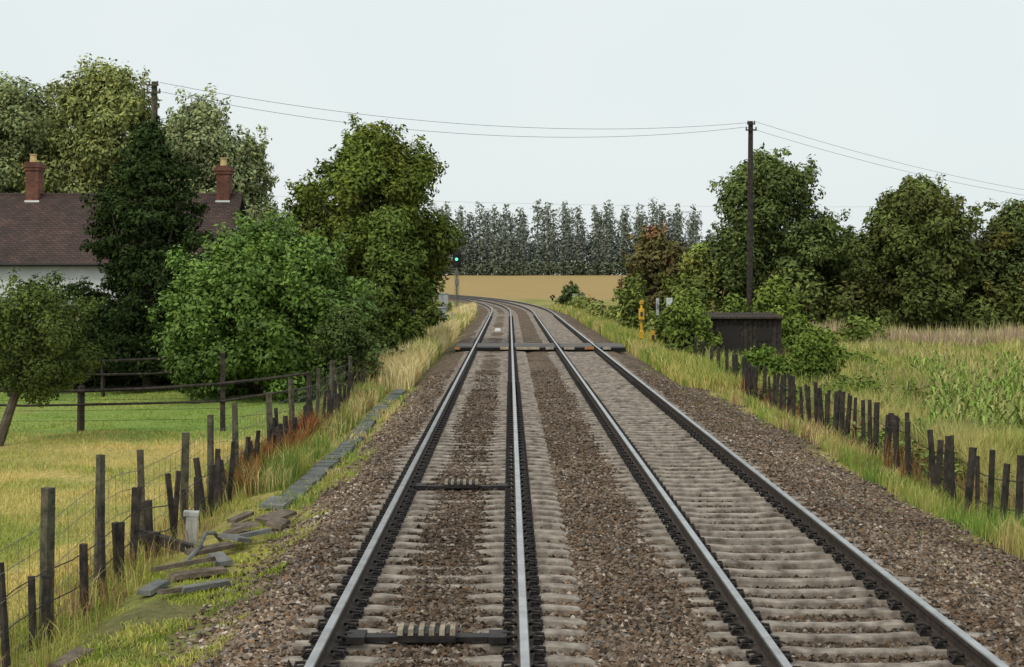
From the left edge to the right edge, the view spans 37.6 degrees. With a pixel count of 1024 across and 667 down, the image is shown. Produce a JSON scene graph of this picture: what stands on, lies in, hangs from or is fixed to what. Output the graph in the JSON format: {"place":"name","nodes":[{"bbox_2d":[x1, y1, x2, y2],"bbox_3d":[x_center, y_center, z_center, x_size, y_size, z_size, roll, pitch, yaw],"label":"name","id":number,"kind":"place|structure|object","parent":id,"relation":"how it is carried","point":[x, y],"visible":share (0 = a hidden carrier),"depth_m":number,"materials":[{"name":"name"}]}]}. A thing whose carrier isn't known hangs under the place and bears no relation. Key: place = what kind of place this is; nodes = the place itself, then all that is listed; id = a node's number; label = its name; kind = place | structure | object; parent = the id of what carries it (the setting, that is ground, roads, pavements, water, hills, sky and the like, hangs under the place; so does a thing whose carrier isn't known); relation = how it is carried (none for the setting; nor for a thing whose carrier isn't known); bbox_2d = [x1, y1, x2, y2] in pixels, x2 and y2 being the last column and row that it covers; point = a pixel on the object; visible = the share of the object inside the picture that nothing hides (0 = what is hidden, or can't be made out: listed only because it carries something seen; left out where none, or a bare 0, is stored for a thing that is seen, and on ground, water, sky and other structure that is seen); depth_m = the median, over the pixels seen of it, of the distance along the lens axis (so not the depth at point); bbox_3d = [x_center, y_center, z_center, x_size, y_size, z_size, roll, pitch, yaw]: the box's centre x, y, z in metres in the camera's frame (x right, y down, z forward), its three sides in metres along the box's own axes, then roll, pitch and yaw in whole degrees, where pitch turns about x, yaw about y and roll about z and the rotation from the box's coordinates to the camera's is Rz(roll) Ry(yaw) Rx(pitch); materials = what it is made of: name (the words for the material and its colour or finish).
{"place":"outdoors","nodes":[
{"label":"outdoors","id":0,"kind":"place"},
{"bbox_2d":[0,428,266,657],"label":"meadow grass","id":1,"kind":"structure","parent":0,"point":[64,524],"depth_m":24.96,"materials":[{"name":"green plant"}]},
{"bbox_2d":[0,385,326,442],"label":"lawn grass","id":2,"kind":"structure","parent":0,"point":[72,424],"depth_m":40.02,"materials":[{"name":"green plant"}]},
{"bbox_2d":[173,371,392,508],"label":"verge grass","id":3,"kind":"structure","parent":0,"point":[283,470],"depth_m":26.11,"materials":[{"name":"green plant"}]},
{"bbox_2d":[0,275,1023,666],"bbox_3d":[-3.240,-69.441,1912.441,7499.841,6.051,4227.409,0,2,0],"label":"ground","id":4,"kind":"structure","parent":0,"point":[536,289],"depth_m":29.37,"materials":[{"name":"brown gravel"}]},
{"bbox_2d":[0,71,102,192],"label":"willow tree","id":5,"kind":"object","parent":4,"relation":"on","point":[24,122],"visible":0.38,"depth_m":89.27,"materials":[{"name":"green plant"}]},
{"bbox_2d":[0,267,106,445],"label":"apple tree","id":6,"kind":"object","parent":4,"relation":"on","point":[38,345],"visible":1,"depth_m":33.15,"materials":[{"name":"green plant"}]},
{"bbox_2d":[17,296,115,371],"bbox_3d":[-14.229,0.097,57.118,14.273,4.693,3.502,0,2,0],"label":"garden hedge","id":7,"kind":"object","parent":4,"relation":"on","point":[63,318],"depth_m":56.49,"materials":[{"name":"green plant"}]},
{"bbox_2d":[5,53,175,192],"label":"willow tree","id":8,"kind":"object","parent":4,"relation":"on","point":[106,103],"visible":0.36,"depth_m":87.71,"materials":[{"name":"green plant"}]},
{"bbox_2d":[0,219,241,321],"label":"walls","id":9,"kind":"structure","parent":4,"relation":"on","point":[71,273],"depth_m":59.92,"materials":[{"name":"white paint"}]},
{"bbox_2d":[0,196,241,262],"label":"roof slope","id":10,"kind":"structure","parent":9,"relation":"on","point":[47,229],"depth_m":61.36,"materials":[{"name":"tile"}]},
{"bbox_2d":[22,154,46,201],"bbox_3d":[-20.010,-6.088,62.984,0.700,2.830,0.980,0,2,0],"label":"chimney","id":11,"kind":"object","parent":10,"relation":"on","point":[34,169],"visible":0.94,"depth_m":62.59,"materials":[{"name":"red brick"}]},
{"bbox_2d":[0,263,105,265],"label":"gutter","id":12,"kind":"object","parent":10,"relation":"attached to","point":[48,264],"visible":0.32,"depth_m":59.44,"materials":[{"name":"metal"}]},
{"bbox_2d":[0,193,242,197],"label":"ridge tiles","id":13,"kind":"object","parent":10,"relation":"on","point":[91,194],"visible":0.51,"depth_m":62.90,"materials":[{"name":"brown tile"}]},
{"bbox_2d":[214,158,234,201],"bbox_3d":[-12.060,-6.014,63.000,0.700,2.680,0.980,0,2,0],"label":"chimney","id":14,"kind":"object","parent":10,"relation":"on","point":[224,171],"visible":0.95,"depth_m":62.59,"materials":[{"name":"red brick"}]},
{"bbox_2d":[239,198,246,228],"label":"roof slope","id":15,"kind":"structure","parent":9,"relation":"on","point":[242,207],"depth_m":63.64,"materials":[{"name":"tile"}]},
{"bbox_2d":[45,114,217,386],"bbox_3d":[-12.002,-2.674,50.766,7.352,9.538,6.595,-1,2,-25],"label":"conifer tree","id":16,"kind":"object","parent":4,"relation":"on","point":[122,325],"visible":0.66,"depth_m":49.94,"materials":[{"name":"green plant"}]},
{"bbox_2d":[146,81,160,129],"bbox_3d":[-14.205,-4.128,59.836,0.558,11.776,0.355,0,2,0],"label":"telegraph pole","id":17,"kind":"object","parent":4,"relation":"on","point":[154,85],"visible":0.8,"depth_m":59.57,"materials":[{"name":"brown wood"}]},
{"bbox_2d":[150,82,1023,206],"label":"overhead wires","id":18,"kind":"object","parent":17,"relation":"attached to","point":[565,128],"visible":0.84,"depth_m":70.75,"materials":[{"name":"metal"}]},
{"bbox_2d":[0,353,311,432],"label":"paddock rail fence","id":19,"kind":"object","parent":4,"relation":"on","point":[81,404],"visible":0.83,"depth_m":36.20,"materials":[{"name":"brown wood"}]},
{"bbox_2d":[0,431,315,666],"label":"verge weeds","id":20,"kind":"object","parent":4,"relation":"on","point":[61,651],"visible":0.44,"depth_m":14.95,"materials":[{"name":"green plant"}]},
{"bbox_2d":[7,357,325,396],"bbox_3d":[-12.062,1.362,47.852,14.090,1.849,1.848,0,2,8],"label":"garden rail fence","id":21,"kind":"object","parent":4,"relation":"on","point":[102,374],"visible":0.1,"depth_m":47.95,"materials":[{"name":"brown wood"}]},
{"bbox_2d":[48,496,296,666],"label":"broken concrete lids","id":22,"kind":"object","parent":4,"relation":"on","point":[277,519],"visible":0.99,"depth_m":16.19,"materials":[{"name":"grey concrete"}]},
{"bbox_2d":[0,367,364,666],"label":"old timber fence","id":23,"kind":"object","parent":4,"relation":"on","point":[217,477],"visible":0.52,"depth_m":17.52,"materials":[{"name":"brown wood"}]},
{"bbox_2d":[0,352,365,659],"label":"wire fence","id":24,"kind":"object","parent":4,"relation":"on","point":[46,528],"visible":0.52,"depth_m":17.73,"materials":[{"name":"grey wood"}]},
{"bbox_2d":[183,510,199,543],"bbox_3d":[-3.861,2.385,18.093,0.183,0.503,0.132,0,2,-6],"label":"concrete marker post","id":25,"kind":"object","parent":4,"relation":"on","point":[191,526],"visible":0.82,"depth_m":18.04,"materials":[{"name":"grey concrete"}]},
{"bbox_2d":[12,448,376,666],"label":"verge weeds","id":26,"kind":"object","parent":4,"relation":"on","point":[129,638],"visible":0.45,"depth_m":13.97,"materials":[{"name":"green plant"}]},
{"bbox_2d":[0,318,404,389],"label":"garden hedge","id":27,"kind":"object","parent":4,"relation":"on","point":[112,382],"visible":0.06,"depth_m":51.93,"materials":[{"name":"green plant"}]},
{"bbox_2d":[159,83,272,225],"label":"willow tree","id":28,"kind":"object","parent":4,"relation":"on","point":[201,143],"visible":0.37,"depth_m":86.48,"materials":[{"name":"green plant"}]},
{"bbox_2d":[215,124,301,232],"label":"willow tree","id":29,"kind":"object","parent":4,"relation":"on","point":[255,153],"visible":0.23,"depth_m":89.09,"materials":[{"name":"green plant"}]},
{"bbox_2d":[145,206,392,402],"bbox_3d":[-7.426,-0.793,45.903,7.505,6.103,6.465,0,2,0],"label":"laurel tree","id":30,"kind":"object","parent":4,"relation":"on","point":[263,298],"visible":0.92,"depth_m":44.51,"materials":[{"name":"green plant"}]},
{"bbox_2d":[205,408,334,501],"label":"dock plants","id":31,"kind":"object","parent":4,"relation":"on","point":[314,423],"visible":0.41,"depth_m":24.82,"materials":[{"name":"brown plant"}]},
{"bbox_2d":[281,179,337,253],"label":"oak tree","id":32,"kind":"object","parent":4,"relation":"on","point":[318,209],"visible":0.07,"depth_m":65.40,"materials":[{"name":"green plant"}]},
{"bbox_2d":[259,386,414,511],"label":"trough weeds","id":33,"kind":"object","parent":4,"relation":"on","point":[300,499],"visible":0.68,"depth_m":26.10,"materials":[{"name":"green plant"}]},
{"bbox_2d":[280,389,405,504],"bbox_3d":[-3.071,1.972,30.968,0.420,0.175,20.701,0,2,0],"label":"cable trough","id":34,"kind":"object","parent":4,"relation":"on","point":[317,470],"visible":0.69,"depth_m":25.66,"materials":[{"name":"grey concrete"}]},
{"bbox_2d":[306,305,384,397],"bbox_3d":[-4.695,0.617,42.506,2.231,2.861,2.165,0,2,0],"label":"elder bush","id":35,"kind":"object","parent":4,"relation":"on","point":[344,334],"visible":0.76,"depth_m":42.16,"materials":[{"name":"green plant"}]},
{"bbox_2d":[358,280,390,355],"bbox_3d":[-5.176,-0.004,49.918,2.273,3.527,2.304,0,2,0],"label":"elder bush","id":36,"kind":"object","parent":4,"relation":"on","point":[376,329],"visible":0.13,"depth_m":49.92,"materials":[{"name":"green plant"}]},
{"bbox_2d":[284,112,468,318],"bbox_3d":[-5.534,-3.877,62.574,7.029,10.696,7.569,1,2,32],"label":"oak tree","id":37,"kind":"object","parent":4,"relation":"on","point":[376,166],"visible":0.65,"depth_m":61.55,"materials":[{"name":"green plant"}]},
{"bbox_2d":[342,204,450,351],"bbox_3d":[-4.824,-1.750,57.951,3.932,6.438,3.849,1,2,30],"label":"elder bush","id":38,"kind":"object","parent":4,"relation":"on","point":[393,267],"visible":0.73,"depth_m":57.37,"materials":[{"name":"green plant"}]},
{"bbox_2d":[328,301,476,390],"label":"verge grass","id":39,"kind":"structure","parent":4,"relation":"on","point":[410,365],"depth_m":51.22,"materials":[{"name":"plant"}]},
{"bbox_2d":[409,286,438,329],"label":"hawthorn bush","id":40,"kind":"object","parent":4,"relation":"on","point":[422,312],"visible":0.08,"depth_m":77.69,"materials":[{"name":"green plant"}]},
{"bbox_2d":[270,296,595,666],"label":"railway track","id":41,"kind":"structure","parent":4,"relation":"on","point":[519,517],"depth_m":15.92,"materials":[{"name":"metal"}]},
{"bbox_2d":[342,622,510,643],"bbox_3d":[-0.655,2.319,11.610,1.300,0.130,0.335,0,2,0],"label":"track magnet","id":42,"kind":"object","parent":41,"relation":"on","point":[433,632],"visible":0.95,"depth_m":11.54,"materials":[{"name":"metal"}]},
{"bbox_2d":[415,478,507,488],"bbox_3d":[-0.670,2.010,20.004,1.300,0.130,0.335,0,2,0],"label":"track magnet","id":43,"kind":"object","parent":41,"relation":"on","point":[452,483],"visible":0.94,"depth_m":19.91,"materials":[{"name":"metal"}]},
{"bbox_2d":[425,300,452,320],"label":"lineside scrub","id":44,"kind":"object","parent":4,"relation":"on","point":[440,304],"visible":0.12,"depth_m":114.97,"materials":[{"name":"green plant"}]},
{"bbox_2d":[437,307,446,317],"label":"lineside cabinet","id":45,"kind":"object","parent":4,"relation":"on","point":[443,309],"visible":0.32,"depth_m":95.79,"materials":[{"name":"grey metal"}]},
{"bbox_2d":[437,293,448,306],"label":"lineside cabinet","id":46,"kind":"object","parent":4,"relation":"on","point":[442,297],"visible":0.32,"depth_m":121.65,"materials":[{"name":"grey metal"}]},
{"bbox_2d":[452,251,461,306],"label":"railway signal","id":47,"kind":"object","parent":4,"relation":"on","point":[456,260],"visible":0.87,"depth_m":129.79,"materials":[{"name":"metal"}]},
{"bbox_2d":[455,343,625,351],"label":"level crossing deck","id":48,"kind":"structure","parent":4,"relation":"on","point":[551,347],"depth_m":57.91,"materials":[{"name":"grey concrete"}]},
{"bbox_2d":[550,280,583,306],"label":"round bush","id":49,"kind":"object","parent":4,"relation":"on","point":[568,292],"visible":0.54,"depth_m":177.29,"materials":[{"name":"green plant"}]},
{"bbox_2d":[150,369,1023,666],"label":"ballast gravel","id":50,"kind":"structure","parent":4,"relation":"on","point":[1002,611],"depth_m":15.09,"materials":[{"name":"gravel"}]},
{"bbox_2d":[564,293,658,334],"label":"lineside scrub","id":51,"kind":"object","parent":4,"relation":"on","point":[597,310],"visible":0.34,"depth_m":115.55,"materials":[{"name":"green plant"}]},
{"bbox_2d":[271,197,988,275],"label":"poplar tree row","id":52,"kind":"object","parent":4,"relation":"on","point":[568,251],"visible":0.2,"depth_m":449.61,"materials":[{"name":"green plant"}]},
{"bbox_2d":[611,272,655,330],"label":"elder bush","id":53,"kind":"object","parent":4,"relation":"on","point":[634,291],"visible":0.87,"depth_m":83.64,"materials":[{"name":"green plant"}]},
{"bbox_2d":[639,300,643,340],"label":"yellow telephone post","id":54,"kind":"object","parent":4,"relation":"on","point":[641,312],"visible":0.9,"depth_m":69.92,"materials":[{"name":"yellow metal"}]},
{"bbox_2d":[617,222,686,318],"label":"hawthorn tree","id":55,"kind":"object","parent":4,"relation":"on","point":[651,247],"visible":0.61,"depth_m":99.11,"materials":[{"name":"brown plant"}]},
{"bbox_2d":[650,330,655,343],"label":"yellow telephone post","id":56,"kind":"object","parent":4,"relation":"on","point":[652,336],"visible":0.73,"depth_m":65.89,"materials":[{"name":"yellow metal"}]},
{"bbox_2d":[656,298,658,318],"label":"crossing sign post","id":57,"kind":"object","parent":4,"relation":"on","point":[657,306],"visible":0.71,"depth_m":69.93,"materials":[{"name":"white metal"}]},
{"bbox_2d":[651,308,678,349],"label":"elder bush","id":58,"kind":"object","parent":4,"relation":"on","point":[659,328],"visible":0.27,"depth_m":65.92,"materials":[{"name":"green plant"}]},
{"bbox_2d":[550,301,780,393],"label":"verge grass","id":59,"kind":"structure","parent":4,"relation":"on","point":[680,368],"depth_m":52.32,"materials":[{"name":"green plant"}]},
{"bbox_2d":[666,298,671,308],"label":"crossing sign post","id":60,"kind":"object","parent":4,"relation":"on","point":[668,300],"visible":0.29,"depth_m":69.92,"materials":[{"name":"white metal"}]},
{"bbox_2d":[660,287,722,355],"bbox_3d":[7.190,-0.204,61.147,2.547,3.398,2.528,2,3,45],"label":"elder bush","id":61,"kind":"object","parent":4,"relation":"on","point":[682,330],"visible":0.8,"depth_m":60.64,"materials":[{"name":"green plant"}]},
{"bbox_2d":[657,240,746,311],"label":"hawthorn tree","id":62,"kind":"object","parent":4,"relation":"on","point":[693,262],"visible":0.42,"depth_m":95.79,"materials":[{"name":"green plant"}]},
{"bbox_2d":[435,294,1015,666],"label":"railway track","id":63,"kind":"structure","parent":4,"relation":"on","point":[696,542],"depth_m":16.20,"materials":[{"name":"metal"}]},
{"bbox_2d":[720,293,754,312],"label":"elder bush","id":64,"kind":"object","parent":4,"relation":"on","point":[732,304],"visible":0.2,"depth_m":68.75,"materials":[{"name":"green plant"}]},
{"bbox_2d":[703,312,783,357],"bbox_3d":[9.615,0.288,63.170,3.150,2.324,2.801,0,2,0],"label":"lineside hut","id":65,"kind":"object","parent":4,"relation":"on","point":[739,331],"visible":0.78,"depth_m":62.02,"materials":[{"name":"brown wood"}]},
{"bbox_2d":[745,121,756,312],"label":"telegraph pole","id":66,"kind":"object","parent":4,"relation":"on","point":[750,129],"visible":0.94,"depth_m":74.75,"materials":[{"name":"brown wood"}]},
{"bbox_2d":[729,343,791,380],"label":"bramble bush","id":67,"kind":"object","parent":4,"relation":"on","point":[760,357],"visible":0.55,"depth_m":48.65,"materials":[{"name":"green plant"}]},
{"bbox_2d":[702,142,850,300],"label":"ash tree","id":68,"kind":"object","parent":4,"relation":"on","point":[779,187],"visible":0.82,"depth_m":92.82,"materials":[{"name":"green plant"}]},
{"bbox_2d":[752,274,807,334],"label":"elder bush","id":69,"kind":"object","parent":4,"relation":"on","point":[774,292],"visible":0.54,"depth_m":74.57,"materials":[{"name":"green plant"}]},
{"bbox_2d":[781,312,818,356],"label":"elder bush","id":70,"kind":"object","parent":4,"relation":"on","point":[795,326],"visible":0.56,"depth_m":65.65,"materials":[{"name":"green plant"}]},
{"bbox_2d":[780,326,848,385],"bbox_3d":[9.571,0.933,48.071,2.421,2.343,2.199,0,2,0],"label":"bramble bush","id":71,"kind":"object","parent":4,"relation":"on","point":[811,356],"visible":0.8,"depth_m":47.68,"materials":[{"name":"green plant"}]},
{"bbox_2d":[792,221,860,318],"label":"ash tree","id":72,"kind":"object","parent":4,"relation":"on","point":[834,265],"visible":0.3,"depth_m":96.84,"materials":[{"name":"green plant"}]},
{"bbox_2d":[642,367,1018,598],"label":"gravel weeds","id":73,"kind":"object","parent":4,"relation":"on","point":[850,478],"visible":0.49,"depth_m":20.43,"materials":[{"name":"green plant"}]},
{"bbox_2d":[688,353,987,500],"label":"dock plants","id":74,"kind":"object","parent":4,"relation":"on","point":[916,470],"visible":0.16,"depth_m":26.47,"materials":[{"name":"brown plant"}]},
{"bbox_2d":[658,264,1023,333],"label":"field hedgerow","id":75,"kind":"object","parent":4,"relation":"on","point":[842,308],"visible":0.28,"depth_m":91.51,"materials":[{"name":"green plant"}]},
{"bbox_2d":[767,370,933,400],"bbox_3d":[9.540,2.087,42.550,5.018,2.132,1.967,1,2,15],"label":"bramble hedge","id":76,"kind":"object","parent":4,"relation":"on","point":[845,382],"visible":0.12,"depth_m":42.24,"materials":[{"name":"green plant"}]},
{"bbox_2d":[808,312,893,345],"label":"bramble hedge","id":77,"kind":"object","parent":4,"relation":"on","point":[858,330],"visible":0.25,"depth_m":77.00,"materials":[{"name":"green plant"}]},
{"bbox_2d":[820,332,886,367],"bbox_3d":[12.909,1.225,58.934,2.189,2.779,6.504,2,3,36],"label":"bramble hedge","id":78,"kind":"object","parent":4,"relation":"on","point":[839,351],"visible":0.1,"depth_m":59.78,"materials":[{"name":"green plant"}]},
{"bbox_2d":[691,337,1023,524],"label":"old timber fence","id":79,"kind":"object","parent":4,"relation":"on","point":[750,375],"visible":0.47,"depth_m":27.61,"materials":[{"name":"brown wood"}]},
{"bbox_2d":[695,351,1023,525],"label":"nettle patch","id":80,"kind":"object","parent":4,"relation":"on","point":[915,452],"visible":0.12,"depth_m":26.92,"materials":[{"name":"green plant"}]},
{"bbox_2d":[698,366,1023,559],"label":"verge grass","id":81,"kind":"structure","parent":4,"relation":"on","point":[1007,533],"depth_m":24.09,"materials":[{"name":"green plant"}]},
{"bbox_2d":[705,326,1023,509],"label":"field grass","id":82,"kind":"structure","parent":4,"relation":"on","point":[1007,445],"depth_m":41.67,"materials":[{"name":"green plant"}]},
{"bbox_2d":[750,347,1023,434],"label":"maize crop","id":83,"kind":"object","parent":4,"relation":"on","point":[1013,413],"visible":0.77,"depth_m":39.02,"materials":[{"name":"green plant"}]},
{"bbox_2d":[781,233,1004,322],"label":"field hedgerow","id":84,"kind":"object","parent":4,"relation":"on","point":[861,262],"depth_m":100.11,"materials":[{"name":"green plant"}]},
{"bbox_2d":[808,317,1023,348],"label":"reed patch","id":85,"kind":"object","parent":4,"relation":"on","point":[1010,331],"visible":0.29,"depth_m":80.98,"materials":[{"name":"beige plant"}]},
{"bbox_2d":[838,173,1000,331],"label":"ash tree","id":86,"kind":"object","parent":4,"relation":"on","point":[923,253],"visible":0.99,"depth_m":89.96,"materials":[{"name":"green plant"}]},
{"bbox_2d":[953,198,1023,321],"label":"ash tree","id":87,"kind":"object","parent":4,"relation":"on","point":[1003,247],"visible":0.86,"depth_m":90.80,"materials":[{"name":"green plant"}]},
{"bbox_2d":[0,0,1023,274],"label":"sky","id":88,"kind":"structure","parent":0,"point":[933,85],"materials":[{"name":"white"}]}
]}

